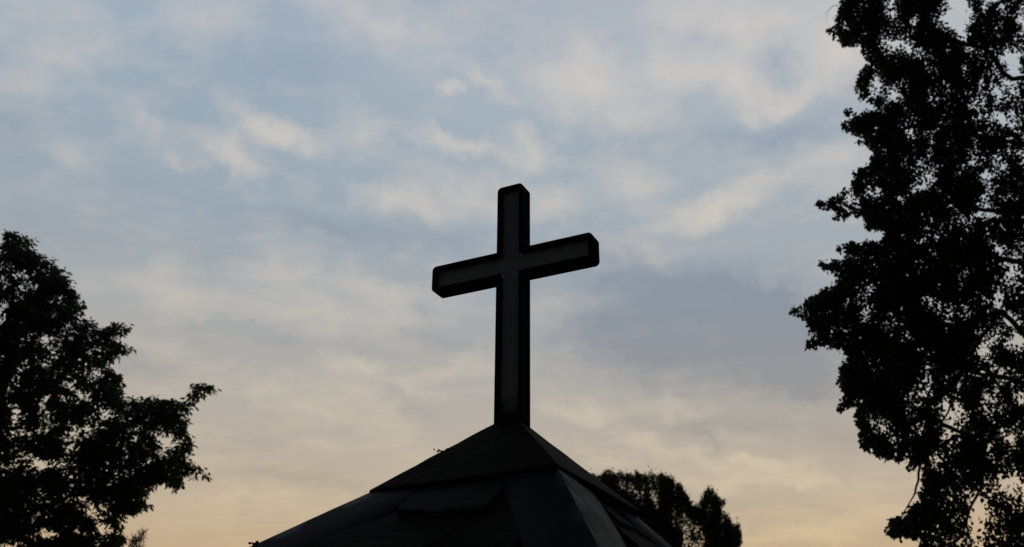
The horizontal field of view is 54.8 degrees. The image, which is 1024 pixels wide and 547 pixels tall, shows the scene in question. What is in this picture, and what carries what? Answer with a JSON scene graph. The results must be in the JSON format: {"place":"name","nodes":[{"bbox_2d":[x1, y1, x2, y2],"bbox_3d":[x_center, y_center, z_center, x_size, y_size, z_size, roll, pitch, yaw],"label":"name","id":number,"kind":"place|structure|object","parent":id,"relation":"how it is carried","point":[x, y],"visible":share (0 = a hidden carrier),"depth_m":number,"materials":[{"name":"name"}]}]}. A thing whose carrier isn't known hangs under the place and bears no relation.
{"place":"outdoors","nodes":[
{"label":"outdoors","id":0,"kind":"place"},
{"bbox_2d":[0,0,1023,546],"label":"sky","id":1,"kind":"structure","parent":0,"point":[272,193],"materials":[{"name":"blue"}]},
{"bbox_3d":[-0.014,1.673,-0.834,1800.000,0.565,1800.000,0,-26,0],"label":"ground","id":2,"kind":"structure","parent":0,"visible":0},
{"bbox_2d":[0,229,221,546],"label":"broadleaf tree","id":3,"kind":"object","parent":2,"relation":"on","point":[98,478],"visible":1,"depth_m":13.92,"materials":[{"name":"green plant"}]},
{"bbox_2d":[127,528,148,546],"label":"young tree","id":4,"kind":"object","parent":2,"relation":"on","point":[135,541],"visible":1,"depth_m":21.62,"materials":[{"name":"green plant"}]},
{"bbox_2d":[250,418,671,546],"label":"shrine","id":5,"kind":"object","parent":2,"relation":"on","point":[514,482],"visible":1,"depth_m":3.19,"materials":[{"name":"stone"}]},
{"bbox_2d":[432,183,599,427],"bbox_3d":[0.004,0.144,3.913,0.720,1.114,0.073,-12,-29,24],"label":"cross","id":6,"kind":"object","parent":5,"relation":"on","point":[508,271],"visible":0.98,"depth_m":3.92,"materials":[{"name":"paint"}]},
{"bbox_2d":[590,466,742,546],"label":"tree","id":7,"kind":"object","parent":2,"relation":"on","point":[669,508],"visible":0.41,"depth_m":29.34,"materials":[{"name":"green plant"}]},
{"bbox_2d":[788,0,1023,546],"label":"birch tree","id":8,"kind":"object","parent":2,"relation":"on","point":[883,375],"visible":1,"depth_m":12.57,"materials":[{"name":"green plant"}]}
]}

